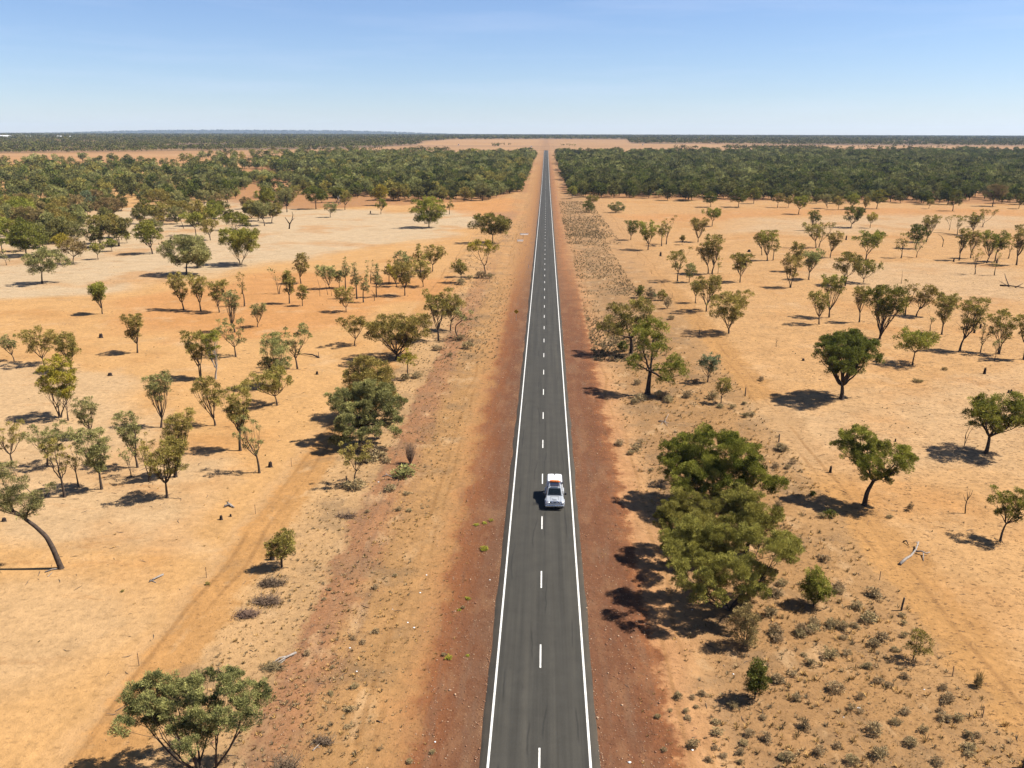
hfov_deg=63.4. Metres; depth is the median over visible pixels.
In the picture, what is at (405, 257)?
round tree
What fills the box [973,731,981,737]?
saltbush
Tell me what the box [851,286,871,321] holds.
acacia tree
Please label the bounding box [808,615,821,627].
saltbush
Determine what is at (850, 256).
round tree
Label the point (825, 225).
sparse tree
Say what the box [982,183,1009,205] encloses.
round tree
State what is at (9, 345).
acacia tree
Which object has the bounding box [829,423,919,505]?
acacia tree
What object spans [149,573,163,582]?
fallen branch
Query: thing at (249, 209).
woodland tree
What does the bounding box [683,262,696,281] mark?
round tree
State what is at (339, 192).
woodland tree
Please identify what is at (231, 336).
sparse tree
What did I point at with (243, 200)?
woodland tree
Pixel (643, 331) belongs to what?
acacia tree
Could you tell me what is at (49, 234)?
woodland tree
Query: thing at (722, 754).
saltbush
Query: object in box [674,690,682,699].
saltbush
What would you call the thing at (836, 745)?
saltbush
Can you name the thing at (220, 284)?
acacia tree
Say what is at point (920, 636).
round tree
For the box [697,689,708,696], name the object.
saltbush
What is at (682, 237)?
round tree
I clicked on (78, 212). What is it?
woodland tree
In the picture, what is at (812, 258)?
acacia tree
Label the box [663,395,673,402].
saltbush
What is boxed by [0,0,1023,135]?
sky
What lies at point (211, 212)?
woodland tree
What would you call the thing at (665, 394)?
saltbush
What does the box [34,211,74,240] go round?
woodland tree
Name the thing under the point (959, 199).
round tree
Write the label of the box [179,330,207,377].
acacia tree
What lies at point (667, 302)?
bush
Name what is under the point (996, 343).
sparse tree
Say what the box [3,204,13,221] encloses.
woodland tree
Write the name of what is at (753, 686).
bushy tree
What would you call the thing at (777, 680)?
saltbush
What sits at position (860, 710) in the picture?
saltbush
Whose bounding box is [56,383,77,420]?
sparse tree
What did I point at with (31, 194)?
woodland tree
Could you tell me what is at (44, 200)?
woodland tree
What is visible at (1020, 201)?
round tree
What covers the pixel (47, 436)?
sparse tree
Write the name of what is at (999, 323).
acacia tree
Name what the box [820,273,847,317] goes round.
acacia tree
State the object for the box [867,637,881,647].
saltbush
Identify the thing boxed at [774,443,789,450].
saltbush
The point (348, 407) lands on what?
spreading tree
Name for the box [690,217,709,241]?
acacia tree
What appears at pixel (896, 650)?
saltbush
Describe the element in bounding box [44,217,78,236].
woodland tree
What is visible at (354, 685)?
saltbush
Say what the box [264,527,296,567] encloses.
round tree
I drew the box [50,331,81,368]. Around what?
round tree
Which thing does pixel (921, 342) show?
umbrella tree
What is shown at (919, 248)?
sparse tree
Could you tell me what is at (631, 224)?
acacia tree
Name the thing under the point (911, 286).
sparse tree
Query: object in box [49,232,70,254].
round tree
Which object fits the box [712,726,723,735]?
saltbush
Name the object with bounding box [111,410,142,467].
acacia tree
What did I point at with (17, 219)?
woodland tree
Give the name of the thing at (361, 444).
saltbush
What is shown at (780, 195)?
round tree
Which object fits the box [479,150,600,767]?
road
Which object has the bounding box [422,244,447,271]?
acacia tree
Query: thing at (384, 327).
acacia tree
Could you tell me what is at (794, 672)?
saltbush
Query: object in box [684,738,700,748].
saltbush
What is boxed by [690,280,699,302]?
round tree
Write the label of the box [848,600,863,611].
saltbush
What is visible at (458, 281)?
saltbush
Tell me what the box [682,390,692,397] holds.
saltbush
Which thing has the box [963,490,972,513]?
dead tree
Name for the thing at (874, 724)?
saltbush
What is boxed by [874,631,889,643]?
saltbush
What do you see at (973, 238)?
round tree
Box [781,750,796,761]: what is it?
saltbush
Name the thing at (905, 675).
saltbush
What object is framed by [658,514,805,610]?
spreading tree
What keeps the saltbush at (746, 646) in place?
on the ground
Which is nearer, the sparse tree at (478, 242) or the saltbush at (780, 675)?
the saltbush at (780, 675)
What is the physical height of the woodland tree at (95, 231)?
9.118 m
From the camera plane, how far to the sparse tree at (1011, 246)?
287.34 m
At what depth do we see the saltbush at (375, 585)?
76.57 m
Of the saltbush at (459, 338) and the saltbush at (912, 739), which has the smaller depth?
the saltbush at (912, 739)
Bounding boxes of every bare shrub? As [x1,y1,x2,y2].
[267,749,302,767]
[403,441,416,463]
[974,670,984,684]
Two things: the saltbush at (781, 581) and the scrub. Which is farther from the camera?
the scrub
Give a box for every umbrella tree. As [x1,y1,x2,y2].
[8,205,44,222]
[178,211,203,235]
[335,315,369,345]
[337,439,373,478]
[701,207,721,224]
[792,195,812,213]
[851,229,885,259]
[862,284,910,338]
[892,325,941,364]
[960,391,1023,453]
[985,484,1023,541]
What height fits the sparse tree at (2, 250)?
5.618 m
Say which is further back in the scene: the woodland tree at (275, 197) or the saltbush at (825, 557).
the woodland tree at (275, 197)
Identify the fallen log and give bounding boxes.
[899,541,929,564]
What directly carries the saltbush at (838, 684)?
on the ground
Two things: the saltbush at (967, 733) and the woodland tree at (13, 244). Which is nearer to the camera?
the saltbush at (967, 733)
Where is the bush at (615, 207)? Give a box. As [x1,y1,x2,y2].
[607,201,625,212]
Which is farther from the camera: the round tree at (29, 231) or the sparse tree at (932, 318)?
the round tree at (29, 231)
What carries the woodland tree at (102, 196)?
on the ground
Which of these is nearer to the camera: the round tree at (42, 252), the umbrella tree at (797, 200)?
the round tree at (42, 252)
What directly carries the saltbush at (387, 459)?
on the ground
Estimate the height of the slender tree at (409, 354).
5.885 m
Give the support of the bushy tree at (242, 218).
on the ground
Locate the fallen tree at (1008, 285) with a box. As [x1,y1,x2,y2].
[1000,273,1023,287]
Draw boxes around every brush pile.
[232,606,261,621]
[250,586,286,607]
[257,571,296,588]
[259,656,288,673]
[310,732,335,747]
[334,508,357,519]
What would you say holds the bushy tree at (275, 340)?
on the ground
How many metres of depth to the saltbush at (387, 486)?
97.30 m
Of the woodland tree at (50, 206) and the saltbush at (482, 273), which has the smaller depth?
the saltbush at (482, 273)
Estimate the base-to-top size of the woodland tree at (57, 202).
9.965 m
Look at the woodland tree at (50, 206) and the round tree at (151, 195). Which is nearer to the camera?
the woodland tree at (50, 206)
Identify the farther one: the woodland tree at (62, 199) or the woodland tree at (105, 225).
the woodland tree at (62, 199)
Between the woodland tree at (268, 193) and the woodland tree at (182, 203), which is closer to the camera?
the woodland tree at (182, 203)
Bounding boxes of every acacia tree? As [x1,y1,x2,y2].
[0,333,16,360]
[13,324,60,364]
[68,426,111,489]
[70,395,100,435]
[85,214,107,242]
[86,281,107,313]
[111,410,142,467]
[118,313,142,352]
[138,435,188,498]
[140,369,172,427]
[159,406,195,475]
[165,271,187,309]
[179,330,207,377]
[184,272,206,310]
[189,375,220,425]
[198,329,221,378]
[201,279,228,312]
[214,380,251,450]
[217,227,260,264]
[219,289,240,331]
[240,364,293,405]
[249,302,266,326]
[314,264,335,288]
[331,269,342,287]
[333,285,354,311]
[363,311,433,359]
[387,264,400,286]
[391,260,415,295]
[410,260,431,286]
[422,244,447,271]
[422,287,452,340]
[596,295,656,353]
[623,220,638,239]
[624,317,691,394]
[637,219,660,249]
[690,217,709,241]
[692,274,721,311]
[695,242,712,273]
[696,352,720,381]
[704,233,724,273]
[706,289,754,333]
[729,252,754,282]
[757,230,778,260]
[779,252,803,287]
[801,222,822,247]
[801,248,825,278]
[806,290,831,324]
[819,193,833,205]
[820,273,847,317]
[826,231,843,257]
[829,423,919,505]
[843,206,866,227]
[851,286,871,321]
[852,258,883,282]
[921,214,942,238]
[934,291,961,334]
[955,228,971,260]
[957,296,991,350]
[963,212,984,235]
[979,229,999,262]
[986,308,1022,353]
[1012,224,1023,264]
[1016,313,1023,359]
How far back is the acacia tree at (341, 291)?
195.17 m
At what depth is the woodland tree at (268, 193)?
484.24 m
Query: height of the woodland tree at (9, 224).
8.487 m
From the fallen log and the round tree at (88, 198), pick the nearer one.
the fallen log
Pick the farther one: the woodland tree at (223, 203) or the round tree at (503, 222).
the woodland tree at (223, 203)
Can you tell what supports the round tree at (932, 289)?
on the ground
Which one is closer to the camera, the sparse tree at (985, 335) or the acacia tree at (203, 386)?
the acacia tree at (203, 386)
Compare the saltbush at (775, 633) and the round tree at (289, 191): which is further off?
the round tree at (289, 191)
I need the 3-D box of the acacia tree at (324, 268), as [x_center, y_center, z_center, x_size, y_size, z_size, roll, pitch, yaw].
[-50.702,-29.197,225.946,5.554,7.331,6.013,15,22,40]
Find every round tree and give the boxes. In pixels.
[0,228,9,252]
[6,220,49,252]
[20,246,72,283]
[33,352,78,417]
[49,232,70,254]
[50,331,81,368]
[52,212,79,233]
[58,236,88,263]
[79,191,95,201]
[88,196,127,213]
[89,243,104,257]
[102,238,117,249]
[130,220,163,253]
[141,188,170,203]
[156,234,211,274]
[196,218,218,239]
[247,200,271,225]
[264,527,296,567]
[268,202,283,222]
[277,186,293,211]
[281,270,295,303]
[292,252,309,283]
[296,284,308,305]
[301,185,328,208]
[323,202,337,216]
[338,190,351,204]
[372,184,388,203]
[375,198,386,210]
[392,250,412,282]
[408,194,446,227]
[441,294,466,330]
[449,258,468,280]
[467,213,511,240]
[566,186,577,194]
[586,194,598,202]
[679,235,685,241]
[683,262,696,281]
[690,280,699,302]
[702,191,717,206]
[715,377,732,402]
[729,187,749,206]
[748,186,762,203]
[753,232,765,254]
[772,192,785,207]
[784,196,792,206]
[788,241,806,268]
[808,210,822,223]
[811,327,885,399]
[831,251,862,285]
[832,196,844,208]
[845,192,859,205]
[863,196,870,207]
[866,212,877,226]
[871,189,890,208]
[902,628,934,659]
[906,223,931,248]
[909,284,940,316]
[947,188,966,210]
[965,230,982,257]
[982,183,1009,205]
[992,230,1011,261]
[1016,193,1023,208]
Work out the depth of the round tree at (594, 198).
516.57 m
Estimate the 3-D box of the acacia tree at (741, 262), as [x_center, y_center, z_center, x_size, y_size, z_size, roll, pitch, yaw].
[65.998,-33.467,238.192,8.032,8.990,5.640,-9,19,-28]
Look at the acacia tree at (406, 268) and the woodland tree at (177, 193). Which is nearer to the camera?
the acacia tree at (406, 268)
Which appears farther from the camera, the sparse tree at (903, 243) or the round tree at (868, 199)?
the round tree at (868, 199)
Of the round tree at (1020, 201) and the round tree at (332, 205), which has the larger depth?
the round tree at (1020, 201)
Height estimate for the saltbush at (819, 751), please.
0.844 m
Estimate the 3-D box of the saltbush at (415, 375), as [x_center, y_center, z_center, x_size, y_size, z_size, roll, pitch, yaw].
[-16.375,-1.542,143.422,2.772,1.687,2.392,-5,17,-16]
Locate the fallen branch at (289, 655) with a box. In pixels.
[274,651,296,663]
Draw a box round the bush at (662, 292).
[657,289,669,300]
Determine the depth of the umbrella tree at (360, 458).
97.93 m
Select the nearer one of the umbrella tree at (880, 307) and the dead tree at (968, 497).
the dead tree at (968, 497)
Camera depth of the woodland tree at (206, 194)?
494.24 m
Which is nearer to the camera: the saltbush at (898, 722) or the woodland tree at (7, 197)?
the saltbush at (898, 722)
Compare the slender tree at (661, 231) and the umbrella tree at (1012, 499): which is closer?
the umbrella tree at (1012, 499)
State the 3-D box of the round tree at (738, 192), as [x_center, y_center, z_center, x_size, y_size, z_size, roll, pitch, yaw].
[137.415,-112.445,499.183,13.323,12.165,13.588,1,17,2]
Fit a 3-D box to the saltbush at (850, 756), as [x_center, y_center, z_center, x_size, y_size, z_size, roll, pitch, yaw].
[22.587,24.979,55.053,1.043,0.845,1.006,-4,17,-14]
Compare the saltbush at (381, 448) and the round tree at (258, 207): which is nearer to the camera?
the saltbush at (381, 448)
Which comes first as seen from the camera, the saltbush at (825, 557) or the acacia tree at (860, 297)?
the saltbush at (825, 557)
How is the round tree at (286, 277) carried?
on the ground
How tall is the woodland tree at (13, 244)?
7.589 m
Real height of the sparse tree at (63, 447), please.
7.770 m
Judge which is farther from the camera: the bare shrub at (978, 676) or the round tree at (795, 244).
the round tree at (795, 244)
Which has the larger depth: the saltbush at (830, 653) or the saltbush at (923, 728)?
the saltbush at (830, 653)
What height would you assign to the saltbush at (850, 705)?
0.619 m
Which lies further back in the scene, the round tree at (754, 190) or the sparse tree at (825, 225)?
the round tree at (754, 190)
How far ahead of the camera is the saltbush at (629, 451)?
109.20 m
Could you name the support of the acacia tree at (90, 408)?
on the ground
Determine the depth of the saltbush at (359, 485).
97.57 m
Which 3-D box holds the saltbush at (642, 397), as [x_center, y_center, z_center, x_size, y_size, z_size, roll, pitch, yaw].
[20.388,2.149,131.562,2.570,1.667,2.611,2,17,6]
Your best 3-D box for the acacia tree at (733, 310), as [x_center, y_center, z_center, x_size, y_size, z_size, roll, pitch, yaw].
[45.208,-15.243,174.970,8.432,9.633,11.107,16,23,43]
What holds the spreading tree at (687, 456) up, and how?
on the ground
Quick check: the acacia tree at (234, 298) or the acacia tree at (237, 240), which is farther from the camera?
the acacia tree at (237, 240)
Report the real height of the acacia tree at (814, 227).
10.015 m
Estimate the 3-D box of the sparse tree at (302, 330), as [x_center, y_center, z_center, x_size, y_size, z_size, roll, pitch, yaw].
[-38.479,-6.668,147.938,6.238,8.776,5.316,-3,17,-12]
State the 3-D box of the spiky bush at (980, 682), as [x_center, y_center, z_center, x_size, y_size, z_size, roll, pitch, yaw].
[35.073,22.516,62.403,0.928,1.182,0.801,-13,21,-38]
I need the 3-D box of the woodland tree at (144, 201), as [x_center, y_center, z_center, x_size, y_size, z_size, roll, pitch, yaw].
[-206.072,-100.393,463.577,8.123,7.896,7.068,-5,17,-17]
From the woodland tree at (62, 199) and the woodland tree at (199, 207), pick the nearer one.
the woodland tree at (199, 207)
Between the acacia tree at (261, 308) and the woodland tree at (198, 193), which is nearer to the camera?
the acacia tree at (261, 308)
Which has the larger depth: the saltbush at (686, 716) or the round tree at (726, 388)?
the round tree at (726, 388)
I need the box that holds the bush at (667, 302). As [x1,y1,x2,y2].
[663,297,671,307]
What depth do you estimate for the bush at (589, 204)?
467.19 m
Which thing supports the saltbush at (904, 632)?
on the ground
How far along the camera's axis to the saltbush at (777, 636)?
68.29 m
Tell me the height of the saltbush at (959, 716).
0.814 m
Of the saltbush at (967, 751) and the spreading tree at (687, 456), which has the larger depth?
the spreading tree at (687, 456)
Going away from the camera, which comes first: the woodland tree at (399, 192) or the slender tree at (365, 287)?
the slender tree at (365, 287)
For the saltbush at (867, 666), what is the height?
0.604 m
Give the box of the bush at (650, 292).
[643,287,654,297]
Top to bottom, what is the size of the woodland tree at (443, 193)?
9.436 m
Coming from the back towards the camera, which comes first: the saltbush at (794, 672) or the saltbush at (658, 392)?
the saltbush at (658, 392)
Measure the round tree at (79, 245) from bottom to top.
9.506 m
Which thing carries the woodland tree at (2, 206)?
on the ground
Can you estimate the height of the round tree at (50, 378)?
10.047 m
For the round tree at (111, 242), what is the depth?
299.28 m
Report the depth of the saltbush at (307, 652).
66.50 m
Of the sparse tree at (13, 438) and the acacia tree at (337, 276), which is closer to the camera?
the sparse tree at (13, 438)
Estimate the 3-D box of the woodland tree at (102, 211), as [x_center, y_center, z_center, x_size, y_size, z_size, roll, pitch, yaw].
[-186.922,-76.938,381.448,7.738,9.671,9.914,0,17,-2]
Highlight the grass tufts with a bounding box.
[6,201,1023,767]
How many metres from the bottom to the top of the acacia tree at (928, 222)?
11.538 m
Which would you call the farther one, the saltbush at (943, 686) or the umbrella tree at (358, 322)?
the umbrella tree at (358, 322)
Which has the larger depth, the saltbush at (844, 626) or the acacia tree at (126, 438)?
the acacia tree at (126, 438)
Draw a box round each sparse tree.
[0,248,15,264]
[0,419,24,464]
[19,419,75,465]
[38,437,75,497]
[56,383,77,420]
[63,445,82,486]
[116,447,133,475]
[133,432,155,481]
[156,211,170,221]
[214,317,246,356]
[232,415,264,472]
[236,272,247,305]
[267,267,289,293]
[277,322,312,368]
[365,260,374,282]
[454,307,477,335]
[466,239,499,271]
[661,215,676,243]
[667,247,690,280]
[818,222,835,246]
[894,232,912,257]
[903,279,920,315]
[909,237,926,256]
[927,306,935,330]
[952,215,966,234]
[971,248,984,273]
[979,208,997,226]
[979,323,993,352]
[992,339,1003,360]
[1006,237,1014,257]
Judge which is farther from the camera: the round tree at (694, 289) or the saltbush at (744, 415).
the round tree at (694, 289)
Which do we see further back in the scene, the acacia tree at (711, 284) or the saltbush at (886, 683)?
the acacia tree at (711, 284)
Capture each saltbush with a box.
[303,648,310,655]
[341,479,352,487]
[344,705,355,711]
[348,478,365,489]
[349,682,359,688]
[356,453,373,462]
[357,440,378,453]
[368,449,386,462]
[370,445,388,454]
[371,583,379,588]
[382,456,391,463]
[383,484,395,490]
[390,463,419,479]
[400,373,410,378]
[411,371,423,378]
[432,345,444,350]
[452,334,464,340]
[456,278,466,284]
[461,341,474,348]
[474,270,485,277]
[614,439,625,446]
[625,449,634,454]
[630,397,639,404]
[630,442,642,451]
[633,379,641,384]
[633,393,647,400]
[654,389,668,396]
[660,391,670,398]
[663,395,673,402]
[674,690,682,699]
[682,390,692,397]
[684,714,691,721]
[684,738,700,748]
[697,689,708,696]
[703,756,714,762]
[704,390,719,400]
[711,717,721,724]
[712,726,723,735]
[719,752,727,757]
[728,699,738,708]
[734,747,744,755]
[735,759,743,764]
[739,738,748,745]
[740,412,749,417]
[741,639,754,650]
[744,727,755,736]
[759,730,771,743]
[760,713,767,719]
[762,605,778,616]
[768,622,783,635]
[769,585,783,597]
[769,629,783,637]
[770,633,785,642]
[771,671,784,682]
[771,672,783,683]
[772,462,778,468]
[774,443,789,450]
[775,578,788,586]
[776,443,786,451]
[778,753,786,762]
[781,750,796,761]
[787,670,799,676]
[791,693,801,700]
[794,623,812,633]
[794,627,807,637]
[797,717,811,731]
[804,657,816,665]
[807,623,820,632]
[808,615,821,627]
[809,490,816,495]
[813,744,827,755]
[817,553,831,562]
[823,508,838,517]
[823,644,840,658]
[824,617,837,626]
[826,619,836,629]
[827,680,846,693]
[832,580,846,589]
[832,586,845,594]
[833,740,842,748]
[837,620,848,630]
[837,622,849,630]
[842,648,851,655]
[844,753,859,764]
[847,703,856,709]
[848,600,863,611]
[850,622,861,629]
[855,707,864,713]
[856,691,865,698]
[859,662,872,668]
[860,610,878,623]
[864,586,884,599]
[864,719,883,737]
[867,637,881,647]
[870,745,889,760]
[873,675,884,683]
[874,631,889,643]
[884,681,893,687]
[888,716,902,725]
[890,645,898,652]
[898,706,911,715]
[900,631,908,638]
[900,672,911,679]
[902,735,919,746]
[919,723,928,732]
[930,755,944,766]
[938,683,947,690]
[938,709,952,722]
[939,690,955,703]
[951,712,964,722]
[960,741,977,751]
[963,729,974,738]
[963,748,976,756]
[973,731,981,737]
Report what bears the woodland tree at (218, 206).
on the ground
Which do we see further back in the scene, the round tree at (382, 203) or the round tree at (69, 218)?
the round tree at (382, 203)
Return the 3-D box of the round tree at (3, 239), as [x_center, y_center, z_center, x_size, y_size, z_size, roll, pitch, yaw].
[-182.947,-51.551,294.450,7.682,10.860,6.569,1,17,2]
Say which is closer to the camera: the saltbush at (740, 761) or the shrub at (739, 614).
the saltbush at (740, 761)
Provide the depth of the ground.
97.60 m
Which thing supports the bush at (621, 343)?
on the ground
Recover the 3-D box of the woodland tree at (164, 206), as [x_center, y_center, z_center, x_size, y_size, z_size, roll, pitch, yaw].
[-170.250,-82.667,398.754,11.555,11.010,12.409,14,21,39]
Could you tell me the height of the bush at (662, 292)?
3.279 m
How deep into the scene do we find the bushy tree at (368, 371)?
120.23 m
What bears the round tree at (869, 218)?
on the ground
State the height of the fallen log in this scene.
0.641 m
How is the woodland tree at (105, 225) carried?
on the ground
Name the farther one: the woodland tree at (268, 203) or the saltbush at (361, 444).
the woodland tree at (268, 203)
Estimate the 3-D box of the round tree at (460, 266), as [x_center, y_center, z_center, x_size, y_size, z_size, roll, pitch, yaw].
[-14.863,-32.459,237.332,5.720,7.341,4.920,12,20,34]
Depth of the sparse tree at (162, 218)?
385.18 m
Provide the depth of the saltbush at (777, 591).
74.83 m
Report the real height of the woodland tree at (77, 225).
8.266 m
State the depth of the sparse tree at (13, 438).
104.34 m
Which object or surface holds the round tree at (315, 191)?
on the ground
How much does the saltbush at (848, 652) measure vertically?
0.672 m
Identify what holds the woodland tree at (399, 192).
on the ground
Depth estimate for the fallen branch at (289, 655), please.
65.87 m
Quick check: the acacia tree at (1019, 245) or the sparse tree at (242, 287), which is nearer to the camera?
the sparse tree at (242, 287)
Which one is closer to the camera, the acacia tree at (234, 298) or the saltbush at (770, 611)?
the saltbush at (770, 611)
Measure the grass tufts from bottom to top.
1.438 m
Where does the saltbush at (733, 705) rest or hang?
on the ground
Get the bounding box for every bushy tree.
[45,191,58,203]
[218,211,250,228]
[257,330,292,377]
[341,354,400,414]
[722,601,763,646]
[742,656,772,698]
[797,564,835,605]
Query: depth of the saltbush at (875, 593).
74.92 m
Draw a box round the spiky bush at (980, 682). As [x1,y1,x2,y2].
[972,678,983,688]
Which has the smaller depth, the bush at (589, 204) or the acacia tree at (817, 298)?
the acacia tree at (817, 298)
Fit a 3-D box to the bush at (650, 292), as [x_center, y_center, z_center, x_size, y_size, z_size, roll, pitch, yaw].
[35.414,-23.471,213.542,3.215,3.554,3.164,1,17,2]
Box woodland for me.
[0,145,1023,204]
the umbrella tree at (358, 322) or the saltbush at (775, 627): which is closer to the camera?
the saltbush at (775, 627)
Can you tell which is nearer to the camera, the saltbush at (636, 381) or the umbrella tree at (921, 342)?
the saltbush at (636, 381)
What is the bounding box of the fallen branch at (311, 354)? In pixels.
[296,352,319,357]
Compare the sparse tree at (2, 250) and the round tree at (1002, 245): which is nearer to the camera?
the sparse tree at (2, 250)
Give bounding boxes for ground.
[0,130,1023,767]
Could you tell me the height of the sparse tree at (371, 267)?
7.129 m
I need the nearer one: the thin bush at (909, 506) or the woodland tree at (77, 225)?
the thin bush at (909, 506)
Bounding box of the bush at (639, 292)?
[635,285,644,296]
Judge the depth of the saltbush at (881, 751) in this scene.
55.49 m
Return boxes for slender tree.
[339,257,350,287]
[350,262,361,298]
[359,271,369,302]
[369,263,382,296]
[381,260,391,283]
[397,348,416,377]
[411,243,427,271]
[446,198,453,213]
[657,221,668,245]
[770,237,780,259]
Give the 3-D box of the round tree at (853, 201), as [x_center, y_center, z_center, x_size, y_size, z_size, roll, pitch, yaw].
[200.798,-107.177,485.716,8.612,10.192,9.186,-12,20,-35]
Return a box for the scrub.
[0,129,1023,151]
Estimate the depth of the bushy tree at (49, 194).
471.25 m
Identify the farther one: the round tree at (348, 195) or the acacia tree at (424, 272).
the round tree at (348, 195)
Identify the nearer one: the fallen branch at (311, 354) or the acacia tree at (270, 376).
the acacia tree at (270, 376)
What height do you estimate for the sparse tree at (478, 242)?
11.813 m
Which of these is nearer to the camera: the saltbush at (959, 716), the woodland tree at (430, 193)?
the saltbush at (959, 716)
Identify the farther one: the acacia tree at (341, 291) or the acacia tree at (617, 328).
the acacia tree at (341, 291)
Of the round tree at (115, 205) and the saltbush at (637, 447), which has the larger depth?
the round tree at (115, 205)
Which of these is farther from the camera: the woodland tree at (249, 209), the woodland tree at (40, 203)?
the woodland tree at (40, 203)
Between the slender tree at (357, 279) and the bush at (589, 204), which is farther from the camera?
the bush at (589, 204)
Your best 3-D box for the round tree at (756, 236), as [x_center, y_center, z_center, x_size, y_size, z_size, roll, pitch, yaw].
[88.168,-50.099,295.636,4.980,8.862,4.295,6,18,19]
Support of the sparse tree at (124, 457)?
on the ground
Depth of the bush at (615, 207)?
467.89 m
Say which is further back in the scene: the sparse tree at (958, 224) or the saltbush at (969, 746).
the sparse tree at (958, 224)
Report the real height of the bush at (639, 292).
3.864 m
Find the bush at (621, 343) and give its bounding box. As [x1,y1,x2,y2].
[617,340,628,350]
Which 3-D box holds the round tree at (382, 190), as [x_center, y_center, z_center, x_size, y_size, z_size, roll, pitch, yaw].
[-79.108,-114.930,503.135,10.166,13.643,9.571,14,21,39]
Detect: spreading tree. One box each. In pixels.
[107,664,276,767]
[323,378,408,448]
[651,485,728,557]
[656,421,790,502]
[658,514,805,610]
[718,482,785,553]
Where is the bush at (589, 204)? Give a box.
[582,200,594,211]
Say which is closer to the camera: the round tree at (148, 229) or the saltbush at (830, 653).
the saltbush at (830, 653)
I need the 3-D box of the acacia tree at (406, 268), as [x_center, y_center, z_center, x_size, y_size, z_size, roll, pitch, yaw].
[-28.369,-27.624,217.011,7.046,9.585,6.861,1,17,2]
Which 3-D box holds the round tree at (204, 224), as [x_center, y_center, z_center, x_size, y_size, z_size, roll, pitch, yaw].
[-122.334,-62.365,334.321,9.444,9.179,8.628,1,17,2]
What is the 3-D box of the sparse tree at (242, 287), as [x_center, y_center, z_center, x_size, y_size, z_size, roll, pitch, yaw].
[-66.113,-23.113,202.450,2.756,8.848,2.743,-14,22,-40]
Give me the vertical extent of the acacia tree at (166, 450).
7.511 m
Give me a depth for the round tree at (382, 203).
450.32 m
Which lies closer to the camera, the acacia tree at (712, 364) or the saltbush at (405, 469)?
the saltbush at (405, 469)
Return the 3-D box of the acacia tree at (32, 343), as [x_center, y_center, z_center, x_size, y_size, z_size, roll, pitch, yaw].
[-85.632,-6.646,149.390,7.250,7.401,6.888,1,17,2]
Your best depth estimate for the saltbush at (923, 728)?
57.81 m
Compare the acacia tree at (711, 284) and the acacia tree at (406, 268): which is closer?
the acacia tree at (711, 284)
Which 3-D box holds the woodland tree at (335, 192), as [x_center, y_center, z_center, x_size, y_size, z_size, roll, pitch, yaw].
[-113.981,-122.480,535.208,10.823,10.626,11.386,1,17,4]
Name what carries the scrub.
on the ground
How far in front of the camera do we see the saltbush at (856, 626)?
70.22 m
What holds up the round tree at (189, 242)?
on the ground
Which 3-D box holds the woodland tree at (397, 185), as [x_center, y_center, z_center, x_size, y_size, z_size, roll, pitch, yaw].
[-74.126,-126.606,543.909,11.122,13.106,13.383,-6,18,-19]
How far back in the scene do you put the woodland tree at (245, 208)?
423.38 m
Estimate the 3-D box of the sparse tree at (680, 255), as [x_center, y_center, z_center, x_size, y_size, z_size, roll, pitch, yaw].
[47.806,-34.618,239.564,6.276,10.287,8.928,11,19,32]
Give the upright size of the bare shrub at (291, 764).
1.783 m
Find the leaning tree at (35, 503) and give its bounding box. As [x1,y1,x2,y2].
[0,460,64,569]
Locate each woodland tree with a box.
[0,195,13,205]
[0,216,10,233]
[1,202,12,217]
[1,219,13,235]
[2,195,37,208]
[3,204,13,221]
[5,234,24,249]
[7,197,34,211]
[12,192,34,196]
[12,206,35,223]
[14,217,27,237]
[16,192,36,200]
[26,199,44,207]
[32,229,53,242]
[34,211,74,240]
[39,197,49,209]
[44,203,58,210]
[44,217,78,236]
[45,199,68,209]
[49,207,69,217]
[50,195,68,206]
[60,203,86,229]
[67,194,84,208]
[68,220,86,237]
[78,201,94,214]
[81,225,104,242]
[87,189,102,201]
[92,194,113,212]
[95,207,112,221]
[98,217,133,245]
[100,213,127,237]
[115,194,128,209]
[130,203,149,220]
[138,198,150,207]
[144,218,163,235]
[146,201,170,221]
[164,199,187,220]
[166,205,184,222]
[169,189,184,200]
[170,196,191,218]
[186,199,208,224]
[194,189,208,203]
[200,206,216,222]
[202,190,215,201]
[205,199,224,219]
[210,192,224,204]
[217,200,233,216]
[220,187,234,202]
[239,196,249,205]
[241,199,252,217]
[248,200,266,220]
[253,186,274,203]
[265,202,275,217]
[270,191,283,204]
[281,188,296,205]
[327,187,343,201]
[336,188,346,199]
[389,182,406,200]
[390,187,406,200]
[401,183,409,196]
[410,187,424,196]
[411,185,425,199]
[427,190,436,196]
[438,187,447,200]
[456,186,471,197]
[474,182,491,200]
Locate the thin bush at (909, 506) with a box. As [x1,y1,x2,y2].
[906,501,913,509]
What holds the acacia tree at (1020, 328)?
on the ground
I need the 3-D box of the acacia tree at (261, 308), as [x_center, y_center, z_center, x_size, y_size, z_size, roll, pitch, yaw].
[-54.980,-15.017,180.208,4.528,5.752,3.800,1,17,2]
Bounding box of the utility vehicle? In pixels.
[543,474,566,507]
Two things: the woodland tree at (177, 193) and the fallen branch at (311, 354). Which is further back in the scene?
the woodland tree at (177, 193)
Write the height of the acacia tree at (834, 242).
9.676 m
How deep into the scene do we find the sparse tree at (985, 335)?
159.76 m
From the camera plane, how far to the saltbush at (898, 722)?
58.60 m
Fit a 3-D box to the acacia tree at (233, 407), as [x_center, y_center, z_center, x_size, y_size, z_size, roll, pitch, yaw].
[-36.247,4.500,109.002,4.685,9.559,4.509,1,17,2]
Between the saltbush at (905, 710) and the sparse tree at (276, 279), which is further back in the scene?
the sparse tree at (276, 279)

